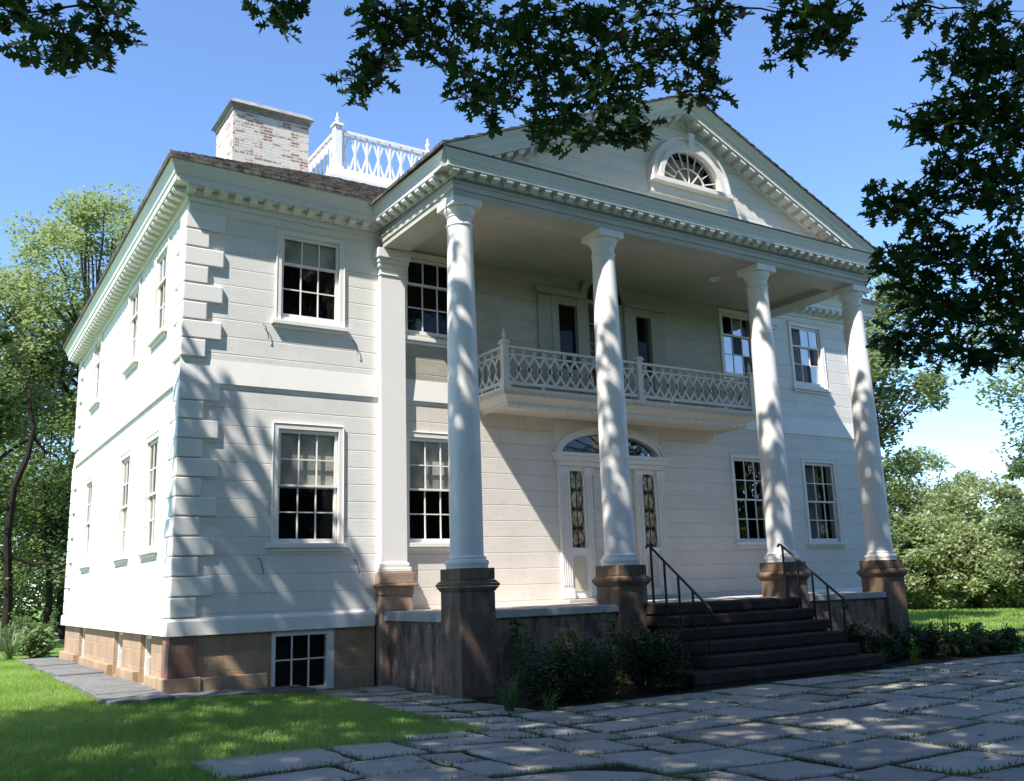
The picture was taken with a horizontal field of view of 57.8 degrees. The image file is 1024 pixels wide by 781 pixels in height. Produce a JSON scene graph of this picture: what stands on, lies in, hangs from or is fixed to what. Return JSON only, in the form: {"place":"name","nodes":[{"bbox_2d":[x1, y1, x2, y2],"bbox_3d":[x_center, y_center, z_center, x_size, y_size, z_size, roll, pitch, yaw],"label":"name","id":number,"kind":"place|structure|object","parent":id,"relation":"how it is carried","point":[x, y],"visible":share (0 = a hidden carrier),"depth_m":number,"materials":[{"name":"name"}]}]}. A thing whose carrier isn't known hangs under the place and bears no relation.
{"place":"outdoors","nodes":[
{"label":"outdoors","id":0,"kind":"place"},
{"bbox_2d":[0,599,1023,780],"bbox_3d":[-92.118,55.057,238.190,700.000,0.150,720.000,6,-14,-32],"label":"ground","id":1,"kind":"structure","parent":0,"point":[57,649],"depth_m":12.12,"materials":[{"name":"green plant"}]},
{"bbox_2d":[0,626,35,659],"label":"yucca","id":2,"kind":"object","parent":1,"relation":"on","point":[10,651],"visible":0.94,"depth_m":24.52,"materials":[{"name":"green plant"}]},
{"bbox_2d":[0,442,38,615],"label":"tree","id":3,"kind":"object","parent":1,"relation":"on","point":[14,590],"visible":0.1,"depth_m":41.52,"materials":[{"name":"green plant"}]},
{"bbox_2d":[0,449,59,627],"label":"wood","id":4,"kind":"object","parent":1,"relation":"on","point":[18,610],"visible":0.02,"depth_m":51.99,"materials":[{"name":"green plant"}]},
{"bbox_2d":[0,605,62,655],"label":"round shrub","id":5,"kind":"object","parent":1,"relation":"on","point":[30,626],"visible":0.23,"depth_m":27.05,"materials":[{"name":"green plant"}]},
{"bbox_2d":[12,622,59,657],"bbox_3d":[-13.153,6.882,25.469,1.262,1.043,1.174,6,-14,-32],"label":"leafy shrub","id":6,"kind":"object","parent":1,"relation":"on","point":[42,644],"visible":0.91,"depth_m":25.27,"materials":[{"name":"green plant"}]},
{"bbox_2d":[0,365,72,651],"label":"crooked tree","id":7,"kind":"object","parent":1,"relation":"on","point":[7,586],"visible":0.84,"depth_m":30.55,"materials":[{"name":"green plant"}]},
{"bbox_2d":[0,410,75,628],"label":"tree","id":8,"kind":"object","parent":1,"relation":"on","point":[49,507],"visible":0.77,"depth_m":32.77,"materials":[{"name":"green plant"}]},
{"bbox_2d":[0,377,77,638],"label":"tree","id":9,"kind":"object","parent":1,"relation":"on","point":[59,629],"visible":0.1,"depth_m":39.88,"materials":[{"name":"green plant"}]},
{"bbox_2d":[0,269,79,460],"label":"tree","id":10,"kind":"object","parent":1,"relation":"on","point":[11,406],"visible":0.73,"depth_m":34.42,"materials":[{"name":"green plant"}]},
{"bbox_2d":[0,179,143,456],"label":"tree","id":11,"kind":"object","parent":1,"relation":"on","point":[83,218],"visible":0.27,"depth_m":36.65,"materials":[{"name":"green plant"}]},
{"bbox_2d":[18,657,315,706],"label":"kerb slabs","id":12,"kind":"structure","parent":1,"relation":"on","point":[103,686],"depth_m":15.05,"materials":[{"name":"grey stone"}]},
{"bbox_2d":[0,679,409,780],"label":"clover","id":13,"kind":"object","parent":1,"relation":"on","point":[14,725],"visible":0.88,"depth_m":9.77,"materials":[{"name":"green plant"}]},
{"bbox_2d":[0,0,867,159],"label":"oak tree","id":14,"kind":"object","parent":1,"relation":"on","point":[67,47],"visible":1,"depth_m":8.58,"materials":[{"name":"green plant"}]},
{"bbox_2d":[59,93,911,698],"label":"mansion","id":15,"kind":"structure","parent":1,"relation":"on","point":[439,417],"depth_m":17.81,"materials":[{"name":"white paint"}]},
{"bbox_2d":[82,628,84,655],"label":"basement window","id":16,"kind":"structure","parent":15,"relation":"in","point":[83,628],"depth_m":22.38,"materials":[{"name":"white paint"}]},
{"bbox_2d":[77,475,94,570],"bbox_3d":[-10.289,3.256,22.633,0.300,2.238,1.320,6,-14,-32],"label":"window","id":17,"kind":"structure","parent":15,"relation":"in","point":[83,567],"depth_m":22.86,"materials":[{"name":"white paint"}]},
{"bbox_2d":[87,331,103,412],"bbox_3d":[-10.412,-0.445,23.416,0.300,1.888,1.320,6,-14,-32],"label":"window","id":18,"kind":"structure","parent":15,"relation":"in","point":[94,404],"depth_m":23.65,"materials":[{"name":"white paint"}]},
{"bbox_2d":[117,632,122,666],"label":"basement window","id":19,"kind":"structure","parent":15,"relation":"in","point":[120,633],"depth_m":18.62,"materials":[{"name":"white paint"}]},
{"bbox_2d":[110,449,132,563],"bbox_3d":[-7.834,2.380,18.879,0.300,2.238,1.320,6,-14,-32],"label":"window","id":20,"kind":"structure","parent":15,"relation":"in","point":[123,557],"depth_m":19.09,"materials":[{"name":"white paint"}]},
{"bbox_2d":[121,277,141,376],"bbox_3d":[-7.957,-1.321,19.662,0.300,1.888,1.320,6,-14,-32],"label":"window","id":21,"kind":"structure","parent":15,"relation":"in","point":[128,368],"depth_m":19.85,"materials":[{"name":"white paint"}]},
{"bbox_2d":[144,635,151,674],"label":"basement window","id":22,"kind":"structure","parent":15,"relation":"in","point":[148,637],"depth_m":16.53,"materials":[{"name":"white paint"}]},
{"bbox_2d":[136,429,161,558],"bbox_3d":[-6.465,1.891,16.784,0.300,2.238,1.320,6,-14,-32],"label":"window","id":23,"kind":"structure","parent":15,"relation":"in","point":[151,550],"depth_m":17.00,"materials":[{"name":"white paint"}]},
{"bbox_2d":[146,237,170,349],"bbox_3d":[-6.587,-1.810,17.567,0.300,1.888,1.320,6,-14,-32],"label":"window","id":24,"kind":"structure","parent":15,"relation":"in","point":[163,285],"depth_m":17.75,"materials":[{"name":"white paint"}]},
{"bbox_2d":[271,629,333,688],"bbox_3d":[-3.682,4.678,15.945,1.110,1.080,0.500,6,-14,-32],"label":"basement window","id":25,"kind":"structure","parent":15,"relation":"in","point":[303,658],"depth_m":16.09,"materials":[{"name":"white paint"}]},
{"bbox_2d":[266,422,348,551],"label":"window","id":26,"kind":"structure","parent":15,"relation":"in","point":[304,463],"depth_m":16.59,"materials":[{"name":"black glass"}]},
{"bbox_2d":[271,228,349,335],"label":"window","id":27,"kind":"structure","parent":15,"relation":"in","point":[307,271],"depth_m":17.41,"materials":[{"name":"black glass"}]},
{"bbox_2d":[405,252,446,347],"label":"window","id":28,"kind":"structure","parent":15,"relation":"in","point":[425,285],"depth_m":19.82,"materials":[{"name":"black glass"}]},
{"bbox_2d":[406,431,449,550],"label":"window","id":29,"kind":"structure","parent":15,"relation":"in","point":[427,459],"depth_m":17.90,"materials":[{"name":"black glass"}]},
{"bbox_2d":[534,280,668,402],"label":"balcony door","id":30,"kind":"structure","parent":15,"relation":"in","point":[565,317],"depth_m":20.97,"materials":[{"name":"paint"}]},
{"bbox_2d":[647,133,733,210],"bbox_3d":[3.557,-4.521,19.050,2.176,1.405,0.520,6,-14,-32],"label":"lunette window","id":31,"kind":"structure","parent":15,"relation":"in","point":[671,177],"depth_m":18.97,"materials":[{"name":"white paint"}]},
{"bbox_2d":[717,308,753,384],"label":"window","id":32,"kind":"structure","parent":15,"relation":"in","point":[732,332],"depth_m":23.90,"materials":[{"name":"blue glass"}]},
{"bbox_2d":[729,453,766,547],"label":"window","id":33,"kind":"structure","parent":15,"relation":"in","point":[745,480],"depth_m":23.11,"materials":[{"name":"black glass"}]},
{"bbox_2d":[787,320,831,394],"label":"window","id":34,"kind":"structure","parent":15,"relation":"in","point":[800,342],"depth_m":24.58,"materials":[{"name":"white paint"}]},
{"bbox_2d":[800,458,847,546],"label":"window","id":35,"kind":"structure","parent":15,"relation":"in","point":[818,520],"depth_m":23.81,"materials":[{"name":"black glass"}]},
{"bbox_2d":[472,682,704,710],"bbox_3d":[1.076,4.570,13.919,2.980,0.001,2.120,6,-14,-32],"label":"flower bed","id":36,"kind":"object","parent":1,"relation":"on","point":[634,692],"visible":0.46,"depth_m":13.62,"materials":[{"name":"soil"}]},
{"bbox_2d":[509,618,532,696],"bbox_3d":[0.139,4.044,14.033,0.373,1.203,0.398,-5,-12,14],"label":"weed","id":37,"kind":"object","parent":36,"relation":"on","point":[515,629],"visible":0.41,"depth_m":14.09,"materials":[{"name":"green plant"}]},
{"bbox_2d":[549,623,560,654],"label":"weed","id":38,"kind":"object","parent":36,"relation":"on","point":[559,633],"visible":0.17,"depth_m":14.47,"materials":[{"name":"green plant"}]},
{"bbox_2d":[503,626,620,706],"bbox_3d":[0.723,3.917,13.102,1.260,1.101,2.214,-10,-15,34],"label":"yew bush","id":39,"kind":"object","parent":36,"relation":"on","point":[573,673],"visible":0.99,"depth_m":12.91,"materials":[{"name":"green plant"}]},
{"bbox_2d":[569,627,584,687],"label":"weed","id":40,"kind":"object","parent":36,"relation":"on","point":[576,635],"visible":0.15,"depth_m":14.59,"materials":[{"name":"green plant"}]},
{"bbox_2d":[613,646,631,694],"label":"weed","id":41,"kind":"object","parent":36,"relation":"on","point":[623,682],"visible":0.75,"depth_m":13.86,"materials":[{"name":"green plant"}]},
{"bbox_2d":[604,611,692,692],"bbox_3d":[1.994,4.008,14.196,1.453,1.288,1.340,6,-14,-32],"label":"yew bush","id":42,"kind":"object","parent":36,"relation":"on","point":[657,648],"visible":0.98,"depth_m":13.96,"materials":[{"name":"green plant"}]},
{"bbox_2d":[892,544,907,572],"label":"bush","id":43,"kind":"object","parent":1,"relation":"on","point":[895,548],"depth_m":42.28,"materials":[{"name":"green plant"}]},
{"bbox_2d":[885,480,936,585],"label":"bush","id":44,"kind":"object","parent":1,"relation":"on","point":[902,500],"visible":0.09,"depth_m":44.95,"materials":[{"name":"green plant"}]},
{"bbox_2d":[864,270,971,547],"bbox_3d":[11.802,1.803,31.883,7.206,12.752,6.859,-4,-12,8],"label":"feathery tree","id":45,"kind":"object","parent":1,"relation":"on","point":[928,384],"visible":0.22,"depth_m":31.32,"materials":[{"name":"green plant"}]},
{"bbox_2d":[890,510,976,609],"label":"bush","id":46,"kind":"object","parent":1,"relation":"on","point":[921,594],"visible":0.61,"depth_m":41.27,"materials":[{"name":"green plant"}]},
{"bbox_2d":[883,444,990,602],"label":"tree","id":47,"kind":"object","parent":1,"relation":"on","point":[917,494],"visible":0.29,"depth_m":46.02,"materials":[{"name":"green plant"}]},
{"bbox_2d":[857,0,1023,378],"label":"oak tree","id":48,"kind":"object","parent":1,"relation":"on","point":[989,61],"visible":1,"depth_m":9.33,"materials":[{"name":"green plant"}]},
{"bbox_2d":[892,499,1004,598],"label":"wood","id":49,"kind":"object","parent":1,"relation":"on","point":[982,528],"visible":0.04,"depth_m":57.13,"materials":[{"name":"green plant"}]},
{"bbox_2d":[882,650,1021,668],"bbox_3d":[7.853,5.249,18.192,4.100,0.001,2.120,6,-14,-32],"label":"flower bed","id":50,"kind":"object","parent":1,"relation":"on","point":[939,657],"visible":0.27,"depth_m":17.82,"materials":[{"name":"soil"}]},
{"bbox_2d":[842,614,905,661],"bbox_3d":[6.778,4.756,17.721,1.294,0.970,1.126,6,-14,-32],"label":"yew bush","id":51,"kind":"object","parent":50,"relation":"on","point":[866,639],"visible":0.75,"depth_m":17.56,"materials":[{"name":"green plant"}]},
{"bbox_2d":[867,645,897,665],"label":"day lily","id":52,"kind":"object","parent":50,"relation":"on","point":[880,652],"visible":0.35,"depth_m":16.72,"materials":[{"name":"green plant"}]},
{"bbox_2d":[901,643,925,663],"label":"day lily","id":53,"kind":"object","parent":50,"relation":"on","point":[913,654],"visible":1,"depth_m":16.99,"materials":[{"name":"green plant"}]},
{"bbox_2d":[885,620,945,659],"bbox_3d":[7.907,4.942,18.337,1.572,0.797,1.062,6,-14,-32],"label":"yew bush","id":54,"kind":"object","parent":50,"relation":"on","point":[921,639],"visible":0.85,"depth_m":18.12,"materials":[{"name":"green plant"}]},
{"bbox_2d":[931,612,955,653],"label":"iris clump","id":55,"kind":"object","parent":50,"relation":"on","point":[944,623],"visible":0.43,"depth_m":18.93,"materials":[{"name":"green plant"}]},
{"bbox_2d":[940,619,992,656],"bbox_3d":[8.915,4.915,18.355,1.115,0.789,0.816,6,-14,-32],"label":"leafy shrub","id":56,"kind":"object","parent":50,"relation":"on","point":[959,641],"visible":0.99,"depth_m":18.21,"materials":[{"name":"green plant"}]},
{"bbox_2d":[966,622,1023,653],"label":"leafy shrub","id":57,"kind":"object","parent":50,"relation":"on","point":[1008,640],"visible":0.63,"depth_m":18.57,"materials":[{"name":"green plant"}]},
{"bbox_2d":[915,470,1023,606],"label":"bush","id":58,"kind":"object","parent":1,"relation":"on","point":[960,500],"visible":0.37,"depth_m":42.70,"materials":[{"name":"green plant"}]},
{"bbox_2d":[949,535,1023,608],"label":"bush","id":59,"kind":"object","parent":1,"relation":"on","point":[1001,574],"visible":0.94,"depth_m":40.10,"materials":[{"name":"green plant"}]},
{"bbox_2d":[958,289,1023,524],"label":"feathery tree","id":60,"kind":"object","parent":1,"relation":"on","point":[995,387],"visible":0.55,"depth_m":36.16,"materials":[{"name":"green plant"}]},
{"bbox_2d":[988,439,1023,542],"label":"bush","id":61,"kind":"object","parent":1,"relation":"on","point":[1009,476],"visible":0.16,"depth_m":44.95,"materials":[{"name":"green plant"}]},
{"bbox_2d":[997,498,1023,574],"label":"bush","id":62,"kind":"object","parent":1,"relation":"on","point":[1018,527],"visible":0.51,"depth_m":41.28,"materials":[{"name":"green plant"}]},
{"bbox_2d":[0,0,1023,606],"label":"sky","id":63,"kind":"structure","parent":0,"point":[826,126],"materials":[{"name":"blue"}]},
{"bbox_2d":[190,651,1023,780],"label":"patio","id":64,"kind":"structure","parent":0,"point":[869,753],"depth_m":9.48,"materials":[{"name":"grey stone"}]},
{"bbox_2d":[485,666,533,711],"bbox_3d":[-0.031,3.966,12.450,0.898,0.626,0.967,6,-14,-32],"label":"day lily","id":65,"kind":"object","parent":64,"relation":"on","point":[508,701],"visible":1,"depth_m":12.31,"materials":[{"name":"green plant"}]},
{"bbox_2d":[0,662,1022,779],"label":"fallen leaves","id":66,"kind":"object","parent":64,"relation":"on","point":[675,734],"visible":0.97,"depth_m":9.84,"materials":[{"name":"brown plant"}]},
{"bbox_2d":[232,676,1023,780],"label":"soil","id":67,"kind":"structure","parent":0,"point":[619,769],"depth_m":8.32,"materials":[{"name":"brown soil"}]},
{"bbox_2d":[532,685,568,712],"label":"day lily","id":68,"kind":"object","parent":67,"relation":"on","point":[548,706],"visible":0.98,"depth_m":12.24,"materials":[{"name":"green plant"}]},
{"bbox_2d":[908,604,1023,652],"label":"lawn grass","id":69,"kind":"structure","parent":0,"point":[970,618],"depth_m":33.37,"materials":[{"name":"green plant"}]},
{"bbox_2d":[987,628,1023,633],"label":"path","id":70,"kind":"structure","parent":0,"point":[1018,630],"depth_m":25.38,"materials":[{"name":"grey stone"}]}
]}

